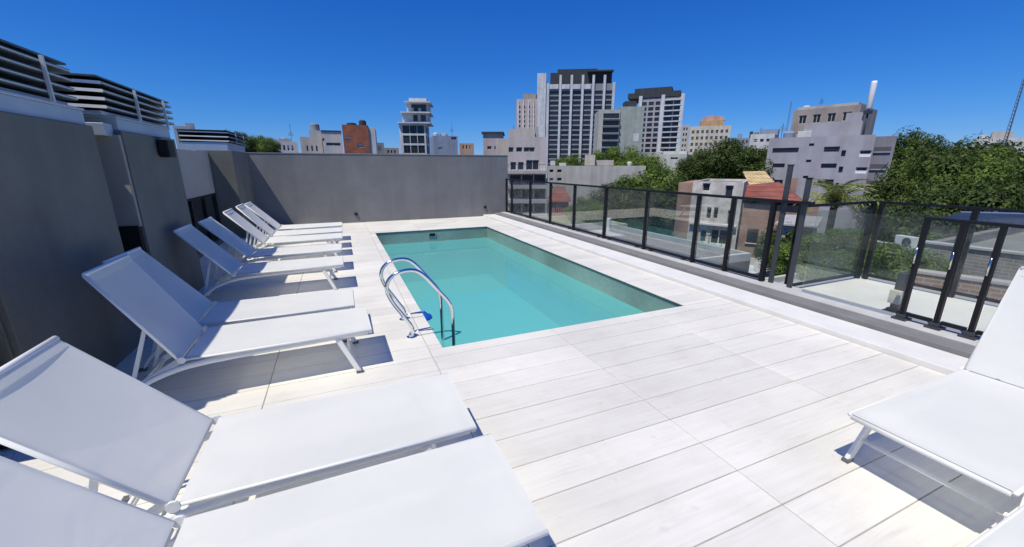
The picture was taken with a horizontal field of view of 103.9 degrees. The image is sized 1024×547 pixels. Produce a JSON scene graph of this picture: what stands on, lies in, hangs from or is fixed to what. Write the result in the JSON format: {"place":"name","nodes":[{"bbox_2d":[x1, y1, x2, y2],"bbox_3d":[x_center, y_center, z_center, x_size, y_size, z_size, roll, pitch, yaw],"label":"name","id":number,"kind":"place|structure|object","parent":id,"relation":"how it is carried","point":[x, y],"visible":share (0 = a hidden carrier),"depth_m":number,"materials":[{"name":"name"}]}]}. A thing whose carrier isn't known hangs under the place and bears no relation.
{"place":"outdoors","nodes":[
{"label":"outdoors","id":0,"kind":"place"},
{"bbox_2d":[0,90,258,449],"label":"penthouse wall","id":1,"kind":"structure","parent":0,"point":[80,193],"depth_m":3.31,"materials":[{"name":"paint"}]},
{"bbox_2d":[0,320,13,449],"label":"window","id":2,"kind":"structure","parent":1,"relation":"in","point":[6,355],"depth_m":2.47,"materials":[{"name":"black glass"}]},
{"bbox_2d":[0,39,77,104],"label":"louvre screen","id":3,"kind":"object","parent":1,"relation":"on","point":[25,71],"visible":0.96,"depth_m":2.99,"materials":[{"name":"grey"}]},
{"bbox_2d":[51,72,174,127],"bbox_3d":[-4.527,-1.897,4.540,0.636,0.354,1.860,-6,16,-22],"label":"louvre screen","id":4,"kind":"object","parent":1,"relation":"on","point":[94,94],"visible":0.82,"depth_m":4.09,"materials":[{"name":"grey"}]},
{"bbox_2d":[118,226,146,252],"bbox_3d":[-4.128,0.024,4.316,0.380,1.070,0.070,-6,16,-22],"label":"window","id":5,"kind":"structure","parent":1,"relation":"in","point":[137,229],"depth_m":4.24,"materials":[{"name":"black glass"}]},
{"bbox_2d":[157,140,175,156],"bbox_3d":[-4.234,-1.525,4.899,0.120,0.200,0.210,-6,16,-22],"label":"loudspeaker","id":6,"kind":"object","parent":1,"relation":"attached to","point":[166,148],"visible":1,"depth_m":4.82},
{"bbox_2d":[187,193,220,240],"bbox_3d":[-6.052,-0.860,7.439,0.080,0.995,4.410,-6,16,-22],"label":"window","id":7,"kind":"structure","parent":1,"relation":"in","point":[203,207],"depth_m":8.48,"materials":[{"name":"black glass"}]},
{"bbox_2d":[175,129,246,151],"bbox_3d":[-8.803,-3.853,11.938,1.186,0.638,2.490,-6,16,-22],"label":"louvre screen","id":8,"kind":"object","parent":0,"point":[194,139],"visible":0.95,"depth_m":11.02,"materials":[{"name":"grey"}]},
{"bbox_2d":[274,124,298,152],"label":"white house","id":9,"kind":"structure","parent":0,"point":[288,146],"depth_m":71.98,"materials":[{"name":"grey"}]},
{"bbox_2d":[300,123,323,152],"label":"building","id":10,"kind":"structure","parent":0,"point":[312,142],"depth_m":69.11,"materials":[{"name":"grey"}]},
{"bbox_2d":[342,120,377,153],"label":"red brick house","id":11,"kind":"structure","parent":0,"point":[361,138],"depth_m":67.91,"materials":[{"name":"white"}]},
{"bbox_2d":[384,148,398,153],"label":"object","id":12,"kind":"structure","parent":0,"point":[391,150],"depth_m":101.18,"materials":[{"name":"concrete"}]},
{"bbox_2d":[397,98,433,153],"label":"slim tower","id":13,"kind":"structure","parent":0,"point":[415,124],"depth_m":110.77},
{"bbox_2d":[430,129,457,154],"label":"blue grey block","id":14,"kind":"structure","parent":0,"point":[443,144],"depth_m":99.08,"materials":[{"name":"grey"}]},
{"bbox_2d":[459,143,473,154],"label":"terracotta house","id":15,"kind":"structure","parent":0,"point":[466,148],"depth_m":114.04,"materials":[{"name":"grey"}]},
{"bbox_2d":[481,132,504,154],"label":"flat white house","id":16,"kind":"structure","parent":0,"point":[489,143],"depth_m":87.42,"materials":[{"name":"concrete"}]},
{"bbox_2d":[0,216,1023,546],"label":"pool deck","id":17,"kind":"structure","parent":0,"point":[696,418],"depth_m":2.94,"materials":[{"name":"tile"}]},
{"bbox_2d":[81,254,371,384],"bbox_3d":[-2.108,0.345,3.269,1.760,1.053,0.672,-7,16,-23],"label":"sun lounger","id":18,"kind":"object","parent":17,"relation":"on","point":[136,294],"visible":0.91,"depth_m":3.11,"materials":[{"name":"grey plastic"}]},
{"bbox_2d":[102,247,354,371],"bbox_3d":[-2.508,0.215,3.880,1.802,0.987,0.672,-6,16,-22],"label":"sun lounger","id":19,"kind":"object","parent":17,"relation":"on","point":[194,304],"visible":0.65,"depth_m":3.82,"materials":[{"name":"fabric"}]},
{"bbox_2d":[0,336,476,519],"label":"sun lounger","id":20,"kind":"object","parent":17,"relation":"on","point":[70,408],"visible":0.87,"depth_m":1.86,"materials":[{"name":"white"}]},
{"bbox_2d":[173,224,343,295],"bbox_3d":[-3.312,-0.212,5.499,1.822,0.970,0.672,-6,16,-23],"label":"sun lounger","id":21,"kind":"object","parent":17,"relation":"on","point":[206,246],"visible":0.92,"depth_m":5.35,"materials":[{"name":"fabric"}]},
{"bbox_2d":[198,217,341,275],"bbox_3d":[-3.772,-0.460,6.486,1.862,0.935,0.672,-6,16,-22],"label":"sun lounger","id":22,"kind":"object","parent":17,"relation":"on","point":[226,235],"visible":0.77,"depth_m":6.35,"materials":[{"name":"grey plastic"}]},
{"bbox_2d":[0,433,548,546],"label":"sun lounger","id":23,"kind":"object","parent":17,"relation":"on","point":[471,492],"visible":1,"depth_m":1.55,"materials":[{"name":"fabric"}]},
{"bbox_2d":[222,208,342,256],"bbox_3d":[-4.215,-0.762,7.577,1.842,0.953,0.672,-6,16,-22],"label":"sun lounger","id":24,"kind":"object","parent":17,"relation":"on","point":[246,225],"visible":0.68,"depth_m":7.44,"materials":[{"name":"white"}]},
{"bbox_2d":[236,203,342,246],"bbox_3d":[-4.526,-0.975,8.334,1.822,0.970,0.672,-6,16,-22],"label":"sun lounger","id":25,"kind":"object","parent":17,"relation":"on","point":[256,220],"visible":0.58,"depth_m":8.22,"materials":[{"name":"white"}]},
{"bbox_2d":[244,201,341,241],"bbox_3d":[-4.899,-1.181,9.168,1.862,0.935,0.672,-6,16,-22],"label":"sun lounger","id":26,"kind":"object","parent":17,"relation":"on","point":[251,206],"visible":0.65,"depth_m":9.04,"materials":[{"name":"white"}]},
{"bbox_2d":[245,152,507,226],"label":"wall","id":27,"kind":"structure","parent":17,"relation":"on","point":[299,188],"depth_m":12.39,"materials":[{"name":"paint"}]},
{"bbox_2d":[379,257,455,345],"bbox_3d":[-1.022,0.757,4.446,0.694,1.827,0.630,-6,16,-22],"label":"pool ladder","id":28,"kind":"object","parent":17,"relation":"attached to","point":[391,296],"visible":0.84,"depth_m":4.21,"materials":[{"name":"silver metal"}]},
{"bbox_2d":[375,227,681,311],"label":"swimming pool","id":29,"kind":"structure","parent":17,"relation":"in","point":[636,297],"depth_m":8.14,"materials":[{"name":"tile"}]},
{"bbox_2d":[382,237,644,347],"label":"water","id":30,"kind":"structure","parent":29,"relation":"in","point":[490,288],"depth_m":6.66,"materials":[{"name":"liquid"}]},
{"bbox_2d":[483,212,1023,387],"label":"parapet kerb","id":31,"kind":"structure","parent":17,"relation":"on","point":[947,350],"depth_m":4.84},
{"bbox_2d":[505,164,1023,340],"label":"glass fence","id":32,"kind":"object","parent":31,"relation":"on","point":[936,324],"visible":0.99,"depth_m":5.31,"materials":[{"name":"black metal"}]},
{"bbox_2d":[841,266,1023,517],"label":"sun lounger","id":33,"kind":"object","parent":17,"relation":"on","point":[965,422],"visible":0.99,"depth_m":2.25,"materials":[{"name":"fabric"}]},
{"bbox_2d":[966,505,1023,546],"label":"sun lounger","id":34,"kind":"object","parent":17,"relation":"on","point":[1007,531],"visible":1,"depth_m":1.50,"materials":[{"name":"white"}]},
{"bbox_2d":[0,0,1023,154],"label":"sky","id":35,"kind":"structure","parent":0,"point":[953,70],"materials":[{"name":"blue"}]},
{"bbox_2d":[496,125,547,216],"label":"apartment house","id":36,"kind":"structure","parent":0,"point":[525,150],"depth_m":67.89,"materials":[{"name":"grey"}]},
{"bbox_2d":[510,189,520,197],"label":"window","id":37,"kind":"structure","parent":36,"relation":"in","point":[516,192],"depth_m":68.91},
{"bbox_2d":[526,160,538,169],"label":"window","id":38,"kind":"structure","parent":36,"relation":"in","point":[528,167],"depth_m":67.71,"materials":[{"name":"grey"}]},
{"bbox_2d":[534,175,544,183],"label":"window","id":39,"kind":"structure","parent":36,"relation":"in","point":[536,177],"depth_m":68.33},
{"bbox_2d":[534,189,544,197],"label":"window","id":40,"kind":"structure","parent":36,"relation":"in","point":[538,193],"depth_m":68.97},
{"bbox_2d":[534,204,544,211],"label":"window","id":41,"kind":"structure","parent":36,"relation":"in","point":[537,207],"depth_m":69.61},
{"bbox_2d":[516,94,536,128],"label":"slab tower","id":42,"kind":"structure","parent":0,"point":[526,111],"depth_m":308.26,"materials":[{"name":"concrete"}]},
{"bbox_2d":[546,187,570,215],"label":"red roof house","id":43,"kind":"structure","parent":0,"point":[561,199],"depth_m":45.47,"materials":[{"name":"tile"}]},
{"bbox_2d":[537,69,614,184],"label":"finned tower","id":44,"kind":"structure","parent":0,"point":[572,104],"depth_m":274.83,"materials":[{"name":"grey"}]},
{"bbox_2d":[545,188,672,234],"bbox_3d":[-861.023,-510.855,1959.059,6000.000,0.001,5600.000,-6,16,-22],"label":"city ground","id":45,"kind":"structure","parent":0,"point":[546,205],"depth_m":159.75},
{"bbox_2d":[173,123,194,148],"bbox_3d":[-19.565,-0.154,26.186,1.000,18.090,4.000,-12,19,-37],"label":"white rooftop hut","id":46,"kind":"object","parent":45,"relation":"on","point":[189,126],"visible":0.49,"depth_m":22.39,"materials":[{"name":"grey concrete"}]},
{"bbox_2d":[229,130,257,151],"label":"tree","id":47,"kind":"object","parent":45,"relation":"on","point":[251,147],"visible":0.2,"depth_m":38.22,"materials":[{"name":"green plant"}]},
{"bbox_2d":[245,136,272,152],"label":"tree","id":48,"kind":"object","parent":45,"relation":"on","point":[262,147],"visible":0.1,"depth_m":44.35,"materials":[{"name":"green plant"}]},
{"bbox_2d":[253,134,281,152],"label":"tree","id":49,"kind":"object","parent":45,"relation":"on","point":[276,146],"visible":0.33,"depth_m":48.79,"materials":[{"name":"green plant"}]},
{"bbox_2d":[321,130,342,152],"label":"building","id":50,"kind":"structure","parent":45,"relation":"on","point":[332,141],"depth_m":68.27,"materials":[{"name":"grey"}]},
{"bbox_2d":[550,154,586,165],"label":"tree","id":51,"kind":"object","parent":45,"relation":"on","point":[571,160],"visible":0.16,"depth_m":131.53,"materials":[{"name":"green plant"}]},
{"bbox_2d":[536,215,627,226],"bbox_3d":[3.247,0.879,35.989,11.000,11.000,7.000,-6,16,-22],"label":"yellow wall yard","id":52,"kind":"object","parent":45,"relation":"on","point":[563,220],"depth_m":38.45,"materials":[{"name":"paint"}]},
{"bbox_2d":[562,195,607,223],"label":"tree","id":53,"kind":"object","parent":45,"relation":"on","point":[591,210],"visible":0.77,"depth_m":36.40,"materials":[{"name":"green plant"}]},
{"bbox_2d":[547,155,645,216],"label":"long grey building","id":54,"kind":"structure","parent":45,"relation":"on","point":[586,175],"depth_m":84.35,"materials":[{"name":"concrete"}]},
{"bbox_2d":[580,144,640,165],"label":"tree","id":55,"kind":"object","parent":45,"relation":"on","point":[614,154],"visible":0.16,"depth_m":101.61,"materials":[{"name":"green plant"}]},
{"bbox_2d":[586,179,642,227],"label":"tree","id":56,"kind":"object","parent":45,"relation":"on","point":[618,193],"visible":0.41,"depth_m":44.09,"materials":[{"name":"green plant"}]},
{"bbox_2d":[611,151,674,182],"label":"tree","id":57,"kind":"object","parent":45,"relation":"on","point":[649,162],"visible":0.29,"depth_m":89.32,"materials":[{"name":"green plant"}]},
{"bbox_2d":[603,166,685,235],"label":"tree","id":58,"kind":"object","parent":45,"relation":"on","point":[634,181],"visible":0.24,"depth_m":44.33,"materials":[{"name":"green plant"}]},
{"bbox_2d":[623,178,690,236],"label":"tree","id":59,"kind":"object","parent":45,"relation":"on","point":[664,224],"visible":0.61,"depth_m":40.58,"materials":[{"name":"green plant"}]},
{"bbox_2d":[671,147,734,182],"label":"tree","id":60,"kind":"object","parent":45,"relation":"on","point":[691,166],"visible":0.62,"depth_m":50.65,"materials":[{"name":"green plant"}]},
{"bbox_2d":[680,136,777,178],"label":"tree","id":61,"kind":"object","parent":45,"relation":"on","point":[728,150],"visible":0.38,"depth_m":49.91,"materials":[{"name":"green plant"}]},
{"bbox_2d":[710,244,769,276],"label":"pale patio","id":62,"kind":"structure","parent":45,"relation":"on","point":[754,268],"depth_m":27.02,"materials":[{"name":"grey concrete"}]},
{"bbox_2d":[732,131,752,147],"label":"dark rooftops","id":63,"kind":"object","parent":45,"relation":"on","point":[746,141],"visible":0.23,"depth_m":191.61,"materials":[{"name":"grey"}]},
{"bbox_2d":[728,145,767,178],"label":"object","id":64,"kind":"object","parent":45,"relation":"on","point":[764,151],"visible":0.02,"depth_m":52.90,"materials":[{"name":"green plant"}]},
{"bbox_2d":[753,225,816,276],"bbox_3d":[15.437,3.359,23.591,4.239,12.765,4.665,3,15,11],"label":"tree","id":65,"kind":"object","parent":45,"relation":"on","point":[758,252],"visible":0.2,"depth_m":22.46,"materials":[{"name":"green plant"}]},
{"bbox_2d":[765,272,815,283],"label":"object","id":66,"kind":"structure","parent":45,"relation":"on","point":[781,278],"depth_m":18.25,"materials":[{"name":"glass"}]},
{"bbox_2d":[768,231,824,280],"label":"tree","id":67,"kind":"object","parent":45,"relation":"on","point":[783,253],"visible":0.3,"depth_m":19.23,"materials":[{"name":"green plant"}]},
{"bbox_2d":[774,214,822,275],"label":"yard house","id":68,"kind":"structure","parent":45,"relation":"on","point":[812,223],"depth_m":22.58,"materials":[{"name":"paint"}]},
{"bbox_2d":[799,227,871,265],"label":"tree","id":69,"kind":"object","parent":45,"relation":"on","point":[806,239],"visible":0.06,"depth_m":19.82,"materials":[{"name":"green plant"}]},
{"bbox_2d":[793,179,878,233],"bbox_3d":[21.237,1.075,27.721,4.603,14.923,4.362,-6,16,-22],"label":"palm tree","id":70,"kind":"object","parent":45,"relation":"on","point":[834,194],"visible":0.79,"depth_m":25.88,"materials":[{"name":"green plant"}]},
{"bbox_2d":[809,227,878,261],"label":"tree","id":71,"kind":"object","parent":45,"relation":"on","point":[823,244],"visible":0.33,"depth_m":15.45,"materials":[{"name":"green plant"}]},
{"bbox_2d":[809,246,913,279],"bbox_3d":[8.465,6.068,11.300,4.668,13.937,4.088,3,15,13],"label":"tree","id":72,"kind":"object","parent":45,"relation":"on","point":[834,257],"visible":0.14,"depth_m":9.86,"materials":[{"name":"green plant"}]},
{"bbox_2d":[818,235,925,278],"bbox_3d":[8.942,5.830,11.801,4.537,14.138,3.982,4,15,13],"label":"tree","id":73,"kind":"object","parent":45,"relation":"on","point":[856,250],"visible":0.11,"depth_m":9.89,"materials":[{"name":"green plant"}]},
{"bbox_2d":[868,158,941,200],"bbox_3d":[34.194,-1.416,34.323,8.488,16.430,7.816,-10,18,-34],"label":"tree","id":74,"kind":"object","parent":45,"relation":"on","point":[917,172],"visible":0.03,"depth_m":32.83,"materials":[{"name":"green plant"}]},
{"bbox_2d":[839,243,972,281],"bbox_3d":[8.756,6.117,10.776,4.668,14.118,4.088,11,18,34],"label":"tree","id":75,"kind":"object","parent":45,"relation":"on","point":[934,262],"visible":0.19,"depth_m":8.82,"materials":[{"name":"green plant"}]},
{"bbox_2d":[855,180,981,240],"bbox_3d":[26.377,1.588,26.045,6.982,14.919,6.904,1,15,2],"label":"tree","id":76,"kind":"object","parent":45,"relation":"on","point":[895,212],"visible":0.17,"depth_m":24.80,"materials":[{"name":"green plant"}]},
{"bbox_2d":[892,125,948,164],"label":"tree","id":77,"kind":"object","parent":45,"relation":"on","point":[910,142],"visible":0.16,"depth_m":50.85,"materials":[{"name":"green plant"}]},
{"bbox_2d":[854,145,1011,232],"bbox_3d":[33.379,-1.276,32.027,10.435,17.353,10.716,-4,16,-16],"label":"tree","id":78,"kind":"object","parent":45,"relation":"on","point":[961,160],"visible":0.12,"depth_m":31.67,"materials":[{"name":"green plant"}]},
{"bbox_2d":[888,141,980,177],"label":"tree","id":79,"kind":"object","parent":45,"relation":"on","point":[950,150],"visible":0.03,"depth_m":45.96,"materials":[{"name":"green plant"}]},
{"bbox_2d":[879,188,1022,240],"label":"tree","id":80,"kind":"object","parent":45,"relation":"on","point":[935,198],"visible":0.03,"depth_m":22.12,"materials":[{"name":"green plant"}]},
{"bbox_2d":[880,173,1023,242],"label":"tree","id":81,"kind":"object","parent":45,"relation":"on","point":[1003,197],"visible":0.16,"depth_m":20.62,"materials":[{"name":"green plant"}]},
{"bbox_2d":[915,136,995,161],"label":"tree","id":82,"kind":"object","parent":45,"relation":"on","point":[957,145],"visible":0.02,"depth_m":47.07,"materials":[{"name":"green plant"}]},
{"bbox_2d":[891,157,1023,204],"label":"tree","id":83,"kind":"object","parent":45,"relation":"on","point":[990,169],"visible":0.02,"depth_m":27.37,"materials":[{"name":"green plant"}]},
{"bbox_2d":[916,164,1023,199],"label":"tree","id":84,"kind":"object","parent":45,"relation":"on","point":[938,183],"visible":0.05,"depth_m":27.18,"materials":[{"name":"green plant"}]},
{"bbox_2d":[923,227,1023,280],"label":"grey brick house","id":85,"kind":"structure","parent":45,"relation":"on","point":[1010,262],"depth_m":10.34,"materials":[{"name":"grey"}]},
{"bbox_2d":[926,145,1023,168],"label":"tree","id":86,"kind":"object","parent":45,"relation":"on","point":[997,154],"depth_m":39.02,"materials":[{"name":"green plant"}]},
{"bbox_2d":[965,139,1023,161],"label":"tree","id":87,"kind":"object","parent":45,"relation":"on","point":[1006,146],"visible":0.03,"depth_m":42.25,"materials":[{"name":"green plant"}]},
{"bbox_2d":[989,152,1023,181],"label":"tree","id":88,"kind":"object","parent":45,"relation":"on","point":[1015,161],"visible":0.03,"depth_m":35.22,"materials":[{"name":"green plant"}]},
{"bbox_2d":[593,101,644,155],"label":"balcony block","id":89,"kind":"structure","parent":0,"point":[622,127],"depth_m":179.30,"materials":[{"name":"grey concrete"}]},
{"bbox_2d":[628,86,684,154],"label":"second tower","id":90,"kind":"structure","parent":0,"point":[663,117],"depth_m":248.18,"materials":[{"name":"concrete"}]},
{"bbox_2d":[567,218,750,271],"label":"membrane roof","id":91,"kind":"structure","parent":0,"point":[738,259],"depth_m":21.55,"materials":[{"name":"grey concrete"}]},
{"bbox_2d":[644,150,690,180],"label":"blank white building","id":92,"kind":"structure","parent":0,"point":[672,158],"depth_m":106.40,"materials":[{"name":"grey"}]},
{"bbox_2d":[680,125,689,150],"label":"narrow block","id":93,"kind":"structure","parent":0,"point":[684,138],"depth_m":237.25,"materials":[{"name":"grey concrete"}]},
{"bbox_2d":[688,115,730,155],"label":"cream tower","id":94,"kind":"structure","parent":0,"point":[708,130],"depth_m":215.09,"materials":[{"name":"grey"}]},
{"bbox_2d":[673,171,818,257],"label":"old house","id":95,"kind":"structure","parent":0,"point":[751,220],"depth_m":33.89,"materials":[{"name":"paint"}]},
{"bbox_2d":[709,229,726,244],"bbox_3d":[17.625,-3.143,34.145,1.306,1.320,0.050,9,18,31],"label":"window","id":96,"kind":"structure","parent":95,"relation":"in","point":[720,232],"depth_m":34.17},
{"bbox_2d":[725,185,733,195],"bbox_3d":[17.894,-6.727,33.003,0.586,1.063,0.050,9,18,31],"label":"window","id":97,"kind":"structure","parent":95,"relation":"in","point":[729,188],"depth_m":32.99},
{"bbox_2d":[745,228,758,243],"bbox_3d":[20.179,-3.122,33.626,0.920,1.270,0.140,9,18,31],"label":"wing window","id":98,"kind":"structure","parent":95,"relation":"in","point":[752,234],"depth_m":33.63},
{"bbox_2d":[749,129,779,150],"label":"white low block","id":99,"kind":"structure","parent":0,"point":[761,139],"depth_m":106.69,"materials":[{"name":"grey"}]},
{"bbox_2d":[765,112,896,234],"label":"lilac block","id":100,"kind":"structure","parent":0,"point":[842,152],"depth_m":46.04,"materials":[{"name":"grey"}]},
{"bbox_2d":[772,148,798,152],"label":"window","id":101,"kind":"structure","parent":100,"relation":"in","point":[775,150],"depth_m":48.38,"materials":[{"name":"grey"}]},
{"bbox_2d":[859,150,871,156],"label":"window","id":102,"kind":"structure","parent":100,"relation":"in","point":[863,153],"depth_m":44.02,"materials":[{"name":"white"}]},
{"bbox_2d":[862,81,877,134],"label":"roof antenna","id":103,"kind":"object","parent":100,"relation":"on","point":[870,99],"visible":0.98,"depth_m":44.12,"materials":[{"name":"white"}]},
{"bbox_2d":[790,100,877,136],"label":"brown block","id":104,"kind":"structure","parent":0,"point":[802,116],"depth_m":72.89,"materials":[{"name":"concrete"}]},
{"bbox_2d":[794,275,998,331],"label":"terrace","id":105,"kind":"structure","parent":0,"point":[874,293],"depth_m":5.33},
{"bbox_2d":[881,272,909,312],"bbox_3d":[4.556,0.238,4.715,0.240,0.500,0.200,-6,16,-22],"label":"junction post","id":106,"kind":"object","parent":105,"relation":"on","point":[895,296],"visible":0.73,"depth_m":4.68,"materials":[{"name":"concrete"}]},
{"bbox_2d":[784,201,1023,302],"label":"terrace railing","id":107,"kind":"object","parent":105,"relation":"on","point":[975,213],"visible":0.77,"depth_m":5.64,"materials":[{"name":"black metal"}]},
{"bbox_2d":[914,268,1011,303],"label":"brick wall","id":108,"kind":"structure","parent":0,"point":[972,285],"depth_m":7.82,"materials":[{"name":"brick"}]},
{"bbox_2d":[942,211,1023,258],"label":"navy awning","id":109,"kind":"object","parent":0,"point":[1006,217],"visible":0.47,"depth_m":8.31,"materials":[{"name":"fabric"}]},
{"bbox_2d":[972,131,1023,153],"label":"white roofs","id":110,"kind":"structure","parent":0,"point":[994,136],"depth_m":93.82,"materials":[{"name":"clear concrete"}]},
{"bbox_2d":[1002,78,1023,144],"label":"lattice mast","id":111,"kind":"object","parent":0,"point":[1013,115],"visible":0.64,"depth_m":84.86,"materials":[{"name":"silver metal"}]},
{"bbox_3d":[14.252,4.697,19.321,1.078,12.288,3.300,9,17,29],"label":"white shed","id":112,"kind":"object","parent":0,"visible":0},
{"bbox_3d":[16.394,-0.663,16.600,0.460,0.870,3.385,-2,15,-7],"label":"garden wall","id":113,"kind":"object","parent":112,"relation":"on","visible":0},
{"bbox_2d":[894,235,918,247],"bbox_3d":[16.270,-1.326,16.541,0.288,0.440,0.720,-2,15,-7],"label":"air conditioner","id":114,"kind":"object","parent":113,"relation":"on","point":[912,241],"visible":0.76,"depth_m":16.39,"materials":[{"name":"white metal"}]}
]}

